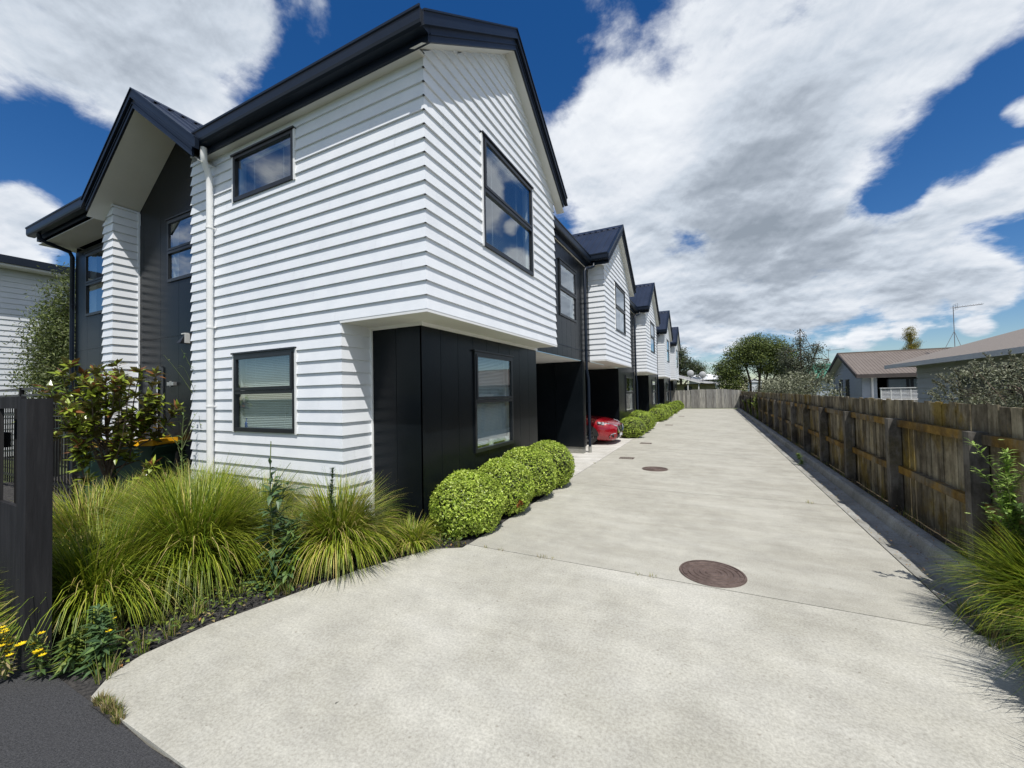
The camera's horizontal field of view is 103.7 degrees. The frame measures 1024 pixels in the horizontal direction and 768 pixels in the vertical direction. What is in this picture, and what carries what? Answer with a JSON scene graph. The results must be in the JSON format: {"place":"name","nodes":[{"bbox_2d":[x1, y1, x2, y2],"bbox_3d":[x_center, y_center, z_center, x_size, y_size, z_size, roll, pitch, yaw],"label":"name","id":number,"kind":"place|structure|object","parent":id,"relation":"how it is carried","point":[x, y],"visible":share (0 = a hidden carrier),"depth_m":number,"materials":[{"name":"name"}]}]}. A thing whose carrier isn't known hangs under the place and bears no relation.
{"place":"outdoors","nodes":[
{"label":"outdoors","id":0,"kind":"place"},
{"bbox_2d":[0,656,176,767],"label":"footpath","id":1,"kind":"structure","parent":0,"point":[54,722],"depth_m":1.96,"materials":[{"name":"grey asphalt"}]},
{"bbox_2d":[0,622,24,679],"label":"daisy weed","id":2,"kind":"object","parent":1,"relation":"on","point":[5,671],"visible":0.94,"depth_m":2.33,"materials":[{"name":"green plant"}]},
{"bbox_2d":[0,396,52,670],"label":"timber screen","id":3,"kind":"object","parent":1,"relation":"on","point":[26,521],"visible":0.92,"depth_m":2.45,"materials":[{"name":"black wood"}]},
{"bbox_2d":[6,631,53,679],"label":"daisy weed","id":4,"kind":"object","parent":1,"relation":"on","point":[37,646],"visible":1,"depth_m":2.34,"materials":[{"name":"green plant"}]},
{"bbox_2d":[3,390,747,482],"bbox_3d":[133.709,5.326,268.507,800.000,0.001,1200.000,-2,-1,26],"label":"ground","id":5,"kind":"structure","parent":0,"point":[66,461],"depth_m":11.05,"materials":[{"name":"grey concrete"}]},
{"bbox_2d":[0,254,75,456],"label":"white neighbour house","id":6,"kind":"structure","parent":5,"relation":"on","point":[19,276],"depth_m":12.28,"materials":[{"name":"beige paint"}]},
{"bbox_2d":[0,259,75,460],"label":"feathery tree","id":7,"kind":"object","parent":5,"relation":"on","point":[52,344],"visible":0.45,"depth_m":10.41,"materials":[{"name":"green plant"}]},
{"bbox_2d":[3,474,513,767],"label":"garden bed","id":8,"kind":"object","parent":5,"relation":"on","point":[86,687],"visible":0.08,"depth_m":3.04,"materials":[{"name":"brown soil"}]},
{"bbox_2d":[0,385,58,475],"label":"tall metal gate","id":9,"kind":"structure","parent":8,"relation":"on","point":[21,390],"depth_m":9.23,"materials":[{"name":"black metal"}]},
{"bbox_2d":[3,398,77,504],"bbox_3d":[-10.012,1.148,7.878,7.060,1.660,0.060,-2,-1,26],"label":"metal fence","id":10,"kind":"object","parent":8,"relation":"on","point":[8,415],"visible":0.15,"depth_m":6.60,"materials":[{"name":"black metal"}]},
{"bbox_2d":[47,629,95,679],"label":"flowering weed","id":11,"kind":"object","parent":8,"relation":"on","point":[69,649],"visible":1,"depth_m":2.36,"materials":[{"name":"green plant"}]},
{"bbox_2d":[11,473,148,558],"bbox_3d":[-4.231,1.341,3.995,1.635,0.889,1.636,-2,-1,26],"label":"grass tussock","id":12,"kind":"object","parent":8,"relation":"on","point":[77,511],"depth_m":3.94,"materials":[{"name":"plant"}]},
{"bbox_2d":[69,602,125,679],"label":"flowering weed","id":13,"kind":"object","parent":8,"relation":"on","point":[99,633],"visible":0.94,"depth_m":2.42,"materials":[{"name":"green plant"}]},
{"bbox_2d":[32,356,183,494],"bbox_3d":[-6.101,0.740,5.989,1.841,2.278,1.812,-1,-1,-21],"label":"magnolia","id":14,"kind":"object","parent":8,"relation":"on","point":[78,425],"visible":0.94,"depth_m":5.79,"materials":[{"name":"green plant"}]},
{"bbox_2d":[0,497,215,673],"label":"grass tussock","id":15,"kind":"object","parent":8,"relation":"on","point":[81,601],"depth_m":2.82,"materials":[{"name":"plant"}]},
{"bbox_2d":[58,474,163,521],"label":"grass tussock","id":16,"kind":"object","parent":8,"relation":"on","point":[110,491],"depth_m":5.04,"materials":[{"name":"plant"}]},
{"bbox_2d":[79,438,142,499],"bbox_3d":[-6.651,1.401,6.643,0.773,0.965,0.570,-1,-1,11],"label":"wheelie bin","id":17,"kind":"object","parent":8,"relation":"on","point":[94,467],"visible":0.06,"depth_m":6.42,"materials":[{"name":"green plastic"}]},
{"bbox_2d":[115,437,179,491],"bbox_3d":[-6.051,1.390,6.658,0.773,0.965,0.570,-1,-1,-2],"label":"wheelie bin","id":18,"kind":"object","parent":8,"relation":"on","point":[165,447],"visible":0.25,"depth_m":6.43,"materials":[{"name":"green plastic"}]},
{"bbox_2d":[124,466,191,493],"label":"grass tussock","id":19,"kind":"object","parent":8,"relation":"on","point":[166,474],"depth_m":5.98,"materials":[{"name":"plant"}]},
{"bbox_2d":[94,459,242,535],"bbox_3d":[-3.657,1.322,4.575,1.704,0.931,1.724,-2,-1,26],"label":"grass tussock","id":20,"kind":"object","parent":8,"relation":"on","point":[181,476],"depth_m":4.61,"materials":[{"name":"plant"}]},
{"bbox_2d":[160,412,196,483],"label":"branching weed","id":21,"kind":"object","parent":8,"relation":"on","point":[181,448],"visible":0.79,"depth_m":5.64,"materials":[{"name":"green plant"}]},
{"bbox_2d":[52,450,308,631],"bbox_3d":[-2.857,1.192,3.617,2.116,1.116,2.120,-2,-1,26],"label":"grass tussock","id":22,"kind":"object","parent":8,"relation":"on","point":[218,518],"depth_m":3.35,"materials":[{"name":"plant"}]},
{"bbox_2d":[168,349,201,440],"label":"seeding weed","id":23,"kind":"object","parent":8,"relation":"on","point":[189,379],"visible":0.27,"depth_m":5.90,"materials":[{"name":"green plant"}]},
{"bbox_2d":[149,459,249,500],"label":"grass tussock","id":24,"kind":"object","parent":8,"relation":"on","point":[210,473],"depth_m":5.31,"materials":[{"name":"plant"}]},
{"bbox_2d":[52,518,459,684],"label":"rough grass","id":25,"kind":"structure","parent":8,"relation":"on","point":[194,610],"depth_m":2.96,"materials":[{"name":"green plant"}]},
{"bbox_2d":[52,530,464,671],"bbox_3d":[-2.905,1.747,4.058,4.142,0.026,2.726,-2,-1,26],"label":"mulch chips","id":26,"kind":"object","parent":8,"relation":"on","point":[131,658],"visible":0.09,"depth_m":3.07,"materials":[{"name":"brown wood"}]},
{"bbox_2d":[52,522,465,674],"bbox_3d":[-2.921,1.706,4.070,4.132,0.180,2.757,-2,-1,26],"label":"ground cover","id":27,"kind":"object","parent":8,"relation":"on","point":[191,617],"visible":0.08,"depth_m":3.22,"materials":[{"name":"green plant"}]},
{"bbox_2d":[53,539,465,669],"bbox_3d":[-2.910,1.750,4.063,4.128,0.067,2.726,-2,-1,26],"label":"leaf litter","id":28,"kind":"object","parent":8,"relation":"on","point":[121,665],"visible":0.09,"depth_m":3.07,"materials":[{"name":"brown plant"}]},
{"bbox_2d":[203,466,317,529],"bbox_3d":[-2.832,1.353,4.611,1.551,0.839,1.556,-2,-1,26],"label":"grass tussock","id":29,"kind":"object","parent":8,"relation":"on","point":[285,492],"depth_m":4.63,"materials":[{"name":"plant"}]},
{"bbox_2d":[226,497,314,573],"bbox_3d":[-2.347,1.468,4.077,1.103,0.565,1.080,-2,-1,26],"label":"grass tussock","id":30,"kind":"object","parent":8,"relation":"on","point":[269,533],"depth_m":3.92,"materials":[{"name":"plant"}]},
{"bbox_2d":[237,441,314,596],"bbox_3d":[-2.045,1.171,3.464,0.428,1.341,0.501,-1,-1,5],"label":"tall weed","id":31,"kind":"object","parent":8,"relation":"on","point":[273,514],"visible":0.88,"depth_m":3.44,"materials":[{"name":"green plant"}]},
{"bbox_2d":[262,512,308,590],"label":"leafy weed","id":32,"kind":"object","parent":8,"relation":"on","point":[286,529],"visible":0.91,"depth_m":3.40,"materials":[{"name":"green plant"}]},
{"bbox_2d":[326,467,335,518],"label":"spiky weed","id":33,"kind":"object","parent":8,"relation":"on","point":[331,486],"visible":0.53,"depth_m":3.92,"materials":[{"name":"green plant"}]},
{"bbox_2d":[246,465,418,587],"bbox_3d":[-1.715,1.283,3.951,1.642,0.906,1.643,-2,-1,26],"label":"grass tussock","id":34,"kind":"object","parent":8,"relation":"on","point":[350,528],"depth_m":3.73,"materials":[{"name":"plant"}]},
{"bbox_2d":[380,511,442,559],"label":"grass tussock","id":35,"kind":"object","parent":8,"relation":"on","point":[422,534],"depth_m":4.13,"materials":[{"name":"plant"}]},
{"bbox_2d":[25,3,590,532],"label":"townhouse","id":36,"kind":"structure","parent":5,"relation":"on","point":[365,253],"depth_m":5.29,"materials":[{"name":"white paint"}]},
{"bbox_2d":[83,245,103,316],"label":"window","id":37,"kind":"structure","parent":36,"relation":"in","point":[93,258],"depth_m":8.70,"materials":[{"name":"glass"}]},
{"bbox_2d":[138,366,163,439],"bbox_3d":[-6.567,0.768,7.325,0.920,2.140,0.080,-2,-1,26],"label":"door","id":38,"kind":"structure","parent":36,"relation":"in","point":[143,385],"depth_m":7.32,"materials":[{"name":"black metal"}]},
{"bbox_2d":[165,209,191,282],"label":"window","id":39,"kind":"structure","parent":36,"relation":"in","point":[179,247],"depth_m":7.18,"materials":[{"name":"clear glass"}]},
{"bbox_2d":[230,125,295,203],"bbox_3d":[-3.097,-2.853,5.731,1.746,1.101,0.995,-2,-1,26],"label":"window","id":40,"kind":"structure","parent":36,"relation":"in","point":[268,163],"depth_m":5.60,"materials":[{"name":"glass"}]},
{"bbox_2d":[230,347,297,434],"bbox_3d":[-3.040,0.110,5.662,1.746,1.518,0.995,-2,-1,26],"label":"window","id":41,"kind":"structure","parent":36,"relation":"in","point":[264,382],"depth_m":5.39,"materials":[{"name":"glass"}]},
{"bbox_2d":[472,349,513,452],"bbox_3d":[-0.675,0.275,6.427,0.995,1.913,1.676,-2,-1,26],"label":"window","id":42,"kind":"structure","parent":36,"relation":"in","point":[493,372],"depth_m":6.39,"materials":[{"name":"glass"}]},
{"bbox_2d":[480,130,533,276],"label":"window","id":43,"kind":"structure","parent":36,"relation":"in","point":[507,196],"depth_m":6.54,"materials":[{"name":"glass"}]},
{"bbox_2d":[558,257,576,322],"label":"window","id":44,"kind":"structure","parent":36,"relation":"in","point":[567,275],"depth_m":10.10,"materials":[{"name":"clear glass"}]},
{"bbox_2d":[426,486,559,546],"bbox_3d":[0.222,1.748,6.010,1.150,0.001,3.800,-2,-1,26],"label":"planting strip","id":45,"kind":"object","parent":5,"relation":"on","point":[504,518],"visible":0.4,"depth_m":4.62,"materials":[{"name":"brown soil"}]},
{"bbox_2d":[428,468,505,539],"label":"round shrub","id":46,"kind":"object","parent":45,"relation":"on","point":[464,502],"visible":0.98,"depth_m":4.48,"materials":[{"name":"green plant"}]},
{"bbox_2d":[477,457,534,515],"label":"round shrub","id":47,"kind":"object","parent":45,"relation":"on","point":[512,477],"visible":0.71,"depth_m":5.21,"materials":[{"name":"green plant"}]},
{"bbox_2d":[502,446,557,496],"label":"round shrub","id":48,"kind":"object","parent":45,"relation":"on","point":[536,461],"visible":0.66,"depth_m":5.95,"materials":[{"name":"green plant"}]},
{"bbox_2d":[529,439,575,487],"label":"round shrub","id":49,"kind":"object","parent":45,"relation":"on","point":[560,455],"visible":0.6,"depth_m":6.66,"materials":[{"name":"green plant"}]},
{"bbox_2d":[672,345,711,383],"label":"gum tree","id":50,"kind":"object","parent":5,"relation":"on","point":[692,365],"visible":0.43,"depth_m":54.65,"materials":[{"name":"green plant"}]},
{"bbox_2d":[677,375,718,403],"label":"verandah house","id":51,"kind":"structure","parent":5,"relation":"on","point":[705,385],"depth_m":41.77,"materials":[{"name":"white paint"}]},
{"bbox_2d":[687,374,719,388],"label":"white roof building","id":52,"kind":"structure","parent":5,"relation":"on","point":[710,377],"depth_m":54.52,"materials":[{"name":"metal"}]},
{"bbox_2d":[669,389,741,407],"bbox_3d":[13.572,1.328,35.437,11.672,1.610,0.070,-2,-1,26],"label":"back fence","id":53,"kind":"object","parent":5,"relation":"on","point":[723,398],"visible":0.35,"depth_m":33.91,"materials":[{"name":"grey wood"}]},
{"bbox_2d":[734,407,1022,640],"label":"kerb and channel","id":54,"kind":"structure","parent":5,"relation":"on","point":[901,536],"depth_m":4.35,"materials":[{"name":"concrete"}]},
{"bbox_2d":[763,422,1004,629],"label":"channel litter","id":55,"kind":"object","parent":54,"relation":"on","point":[894,529],"visible":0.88,"depth_m":4.26,"materials":[{"name":"brown plant"}]},
{"bbox_2d":[0,0,1023,389],"label":"sky","id":56,"kind":"structure","parent":0,"point":[847,174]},
{"bbox_2d":[91,544,1023,767],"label":"driveway apron","id":57,"kind":"object","parent":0,"point":[469,656],"visible":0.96,"depth_m":2.23,"materials":[{"name":"concrete"}]},
{"bbox_2d":[91,689,128,724],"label":"edge grass","id":58,"kind":"structure","parent":57,"relation":"on","point":[109,706],"depth_m":2.08,"materials":[{"name":"green plant"}]},
{"bbox_2d":[570,437,635,476],"bbox_3d":[-0.051,1.912,12.030,6.093,0.060,7.260,-2,-1,26],"label":"side apron","id":59,"kind":"object","parent":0,"point":[601,449],"visible":0.1,"depth_m":10.49,"materials":[{"name":"concrete"}]},
{"bbox_2d":[586,412,622,444],"bbox_3d":[1.454,1.242,13.469,4.344,1.272,1.840,-2,-1,26],"label":"parked car","id":60,"kind":"object","parent":59,"relation":"on","point":[605,428],"visible":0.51,"depth_m":12.08,"materials":[{"name":"red paint"}]},
{"bbox_2d":[572,224,637,452],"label":"townhouse","id":61,"kind":"structure","parent":59,"relation":"on","point":[609,386],"depth_m":12.64,"materials":[{"name":"white paint"}]},
{"bbox_2d":[614,281,625,335],"bbox_3d":[3.461,-2.363,12.886,0.085,1.474,1.610,-2,-1,26],"label":"window","id":62,"kind":"structure","parent":61,"relation":"in","point":[620,314],"depth_m":12.82,"materials":[{"name":"clear glass"}]},
{"bbox_2d":[625,375,633,411],"bbox_3d":[4.798,0.383,16.402,0.085,1.432,1.790,-2,-1,26],"label":"window","id":63,"kind":"structure","parent":61,"relation":"in","point":[629,380],"depth_m":16.36,"materials":[{"name":"glass"}]},
{"bbox_2d":[617,434,784,456],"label":"driveway","id":64,"kind":"structure","parent":0,"point":[742,445],"depth_m":11.63,"materials":[{"name":"concrete"}]},
{"bbox_2d":[569,450,837,505],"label":"driveway","id":65,"kind":"structure","parent":0,"point":[768,478],"depth_m":7.49,"materials":[{"name":"concrete"}]},
{"bbox_2d":[643,466,666,470],"bbox_3d":[2.914,1.728,8.200,0.507,0.012,0.507,-2,-1,26],"label":"manhole cover","id":66,"kind":"object","parent":65,"relation":"on","point":[651,468],"visible":1,"depth_m":8.20,"materials":[{"name":"metal"}]},
{"bbox_2d":[645,425,762,436],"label":"driveway","id":67,"kind":"structure","parent":0,"point":[743,431],"depth_m":15.69,"materials":[{"name":"concrete"}]},
{"bbox_2d":[657,419,750,425],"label":"driveway","id":68,"kind":"structure","parent":0,"point":[728,422],"depth_m":19.71,"materials":[{"name":"concrete"}]},
{"bbox_2d":[669,414,743,418],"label":"driveway","id":69,"kind":"structure","parent":0,"point":[698,416],"depth_m":23.63,"materials":[{"name":"concrete"}]},
{"bbox_2d":[676,411,738,414],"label":"driveway","id":70,"kind":"structure","parent":0,"point":[712,412],"depth_m":27.76,"materials":[{"name":"concrete"}]},
{"bbox_2d":[680,409,734,410],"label":"driveway","id":71,"kind":"structure","parent":0,"point":[707,410],"depth_m":31.52,"materials":[{"name":"concrete"}]},
{"bbox_2d":[469,483,976,634],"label":"driveway","id":72,"kind":"structure","parent":0,"point":[834,557],"depth_m":4.18,"materials":[{"name":"concrete"}]},
{"bbox_2d":[679,560,746,587],"bbox_3d":[1.742,1.642,3.501,0.532,0.012,0.532,-2,-1,26],"label":"manhole cover","id":73,"kind":"object","parent":72,"relation":"on","point":[713,573],"visible":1,"depth_m":3.48,"materials":[{"name":"metal"}]},
{"bbox_2d":[804,364,833,395],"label":"green roof house","id":74,"kind":"structure","parent":0,"point":[825,387],"depth_m":39.87,"materials":[{"name":"metal"}]},
{"bbox_2d":[762,422,1023,643],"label":"verge","id":75,"kind":"structure","parent":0,"point":[938,536],"depth_m":4.22,"materials":[{"name":"soil"}]},
{"bbox_2d":[739,391,1023,571],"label":"paling fence","id":76,"kind":"object","parent":75,"relation":"on","point":[920,460],"visible":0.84,"depth_m":4.58,"materials":[{"name":"brown wood"}]},
{"bbox_2d":[742,409,1023,668],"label":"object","id":77,"kind":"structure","parent":75,"relation":"on","point":[999,646],"depth_m":2.77,"materials":[{"name":"green plant"}]},
{"bbox_2d":[917,516,1023,651],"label":"grass tussock","id":78,"kind":"object","parent":75,"relation":"on","point":[1002,583],"depth_m":2.65,"materials":[{"name":"plant"}]},
{"bbox_2d":[959,567,1023,694],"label":"grass tussock","id":79,"kind":"object","parent":75,"relation":"on","point":[1018,621],"depth_m":2.15,"materials":[{"name":"plant"}]},
{"bbox_2d":[964,438,1023,591],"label":"fleshy weed","id":80,"kind":"object","parent":75,"relation":"on","point":[1010,516],"visible":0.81,"depth_m":2.84,"materials":[{"name":"green plant"}]},
{"bbox_2d":[1010,502,1023,522],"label":"fleshy weed","id":81,"kind":"object","parent":75,"relation":"on","point":[1018,506],"visible":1,"depth_m":2.74,"materials":[{"name":"green plant"}]},
{"bbox_2d":[824,347,1007,398],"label":"brown roof house","id":82,"kind":"structure","parent":0,"point":[865,374],"depth_m":19.86,"materials":[{"name":"metal"}]},
{"bbox_2d":[845,379,849,397],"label":"window","id":83,"kind":"structure","parent":82,"relation":"in","point":[847,382],"depth_m":21.43,"materials":[{"name":"black glass"}]},
{"bbox_2d":[886,378,917,396],"bbox_3d":[19.575,0.508,18.098,4.100,1.670,0.041,-2,-1,26],"label":"window","id":84,"kind":"structure","parent":82,"relation":"in","point":[892,383],"depth_m":18.80,"materials":[{"name":"black metal"}]},
{"bbox_2d":[944,304,980,349],"bbox_3d":[20.892,-2.656,18.646,1.361,2.177,0.403,-2,-2,36],"label":"tv aerial","id":85,"kind":"object","parent":82,"relation":"on","point":[955,307],"visible":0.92,"depth_m":18.78,"materials":[{"name":"metal"}]},
{"bbox_2d":[884,328,1023,406],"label":"grey roof house","id":86,"kind":"structure","parent":0,"point":[926,365],"depth_m":10.74,"materials":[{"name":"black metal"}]},
{"bbox_2d":[957,366,1012,406],"bbox_3d":[11.525,0.106,9.846,0.041,1.000,2.100,-2,-1,26],"label":"window","id":87,"kind":"structure","parent":86,"relation":"in","point":[982,384],"depth_m":9.81,"materials":[{"name":"metal"}]},
{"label":"side apron","id":88,"kind":"structure","parent":0,"visible":0},
{"bbox_2d":[669,327,680,401],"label":"townhouse","id":89,"kind":"structure","parent":88,"relation":"on","point":[675,347],"depth_m":32.35,"materials":[{"name":"paint"}]},
{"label":"side apron","id":90,"kind":"structure","parent":0,"visible":0},
{"bbox_2d":[629,282,660,411],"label":"townhouse","id":91,"kind":"structure","parent":90,"relation":"on","point":[647,315],"depth_m":19.17,"materials":[{"name":"paint"}]},
{"bbox_2d":[649,320,654,353],"bbox_3d":[6.892,-2.269,19.778,0.085,1.474,1.610,-2,-1,26],"label":"window","id":92,"kind":"structure","parent":91,"relation":"in","point":[652,332],"depth_m":19.84,"materials":[{"name":"glass"}]},
{"bbox_2d":[652,380,656,404],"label":"window","id":93,"kind":"structure","parent":91,"relation":"in","point":[654,400],"depth_m":23.28,"materials":[{"name":"glass"}]},
{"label":"side apron","id":94,"kind":"structure","parent":0,"visible":0},
{"bbox_2d":[656,310,672,403],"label":"townhouse","id":95,"kind":"structure","parent":94,"relation":"on","point":[664,336],"depth_m":25.94,"materials":[{"name":"paint"}]},
{"bbox_2d":[666,339,668,361],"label":"window","id":96,"kind":"structure","parent":95,"relation":"in","point":[667,342],"depth_m":26.57,"materials":[{"name":"glass"}]},
{"bbox_2d":[666,382,668,400],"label":"window","id":97,"kind":"structure","parent":95,"relation":"in","point":[667,383],"depth_m":30.26,"materials":[{"name":"glass"}]},
{"bbox_2d":[666,403,678,413],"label":"round shrub","id":98,"kind":"object","parent":94,"relation":"on","point":[674,407],"visible":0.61,"depth_m":27.29,"materials":[{"name":"green plant"}]},
{"label":"neighbour lawn","id":99,"kind":"structure","parent":0,"visible":0},
{"bbox_2d":[709,330,811,392],"bbox_3d":[22.180,-1.357,36.152,8.099,6.765,4.852,-2,-1,26],"label":"bushy tree","id":100,"kind":"object","parent":99,"relation":"on","point":[761,354],"visible":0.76,"depth_m":35.83,"materials":[{"name":"green plant"}]},
{"bbox_2d":[753,369,847,396],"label":"grey shrub","id":101,"kind":"object","parent":99,"relation":"on","point":[788,385],"visible":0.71,"depth_m":20.71,"materials":[{"name":"brown plant"}]},
{"bbox_2d":[773,329,830,387],"bbox_3d":[22.598,-1.211,31.147,3.996,6.226,2.195,-2,-1,26],"label":"sparse tree","id":102,"kind":"object","parent":99,"relation":"on","point":[788,364],"visible":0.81,"depth_m":31.14,"materials":[{"name":"green plant"}]},
{"bbox_2d":[875,387,917,401],"bbox_3d":[17.133,0.911,17.600,2.450,1.535,3.000,-2,-1,26],"label":"deck balustrade","id":103,"kind":"object","parent":99,"relation":"on","point":[901,397],"visible":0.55,"depth_m":16.61,"materials":[{"name":"white wood"}]},
{"bbox_2d":[898,326,922,349],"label":"columnar conifer","id":104,"kind":"object","parent":99,"relation":"on","point":[910,338],"visible":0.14,"depth_m":44.78,"materials":[{"name":"green plant"}]},
{"bbox_2d":[916,349,1023,407],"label":"grey shrub","id":105,"kind":"object","parent":99,"relation":"on","point":[1002,402],"visible":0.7,"depth_m":5.84,"materials":[{"name":"brown plant"}]},
{"label":"planting strip","id":106,"kind":"structure","parent":0,"visible":0},
{"bbox_2d":[620,416,646,437],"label":"round shrub","id":107,"kind":"object","parent":106,"relation":"on","point":[633,427],"visible":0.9,"depth_m":13.57,"materials":[{"name":"green plant"}]},
{"bbox_2d":[628,410,651,431],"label":"round shrub","id":108,"kind":"object","parent":106,"relation":"on","point":[644,416],"visible":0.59,"depth_m":15.19,"materials":[{"name":"green plant"}]},
{"bbox_2d":[644,410,657,428],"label":"round shrub","id":109,"kind":"object","parent":106,"relation":"on","point":[654,418],"visible":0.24,"depth_m":16.79,"materials":[{"name":"green plant"}]},
{"label":"planting strip","id":110,"kind":"structure","parent":0,"visible":0},
{"bbox_2d":[648,407,665,421],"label":"round shrub","id":111,"kind":"object","parent":110,"relation":"on","point":[659,413],"visible":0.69,"depth_m":20.51,"materials":[{"name":"green plant"}]},
{"bbox_2d":[654,404,670,418],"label":"round shrub","id":112,"kind":"object","parent":110,"relation":"on","point":[665,406],"visible":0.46,"depth_m":22.14,"materials":[{"name":"green plant"}]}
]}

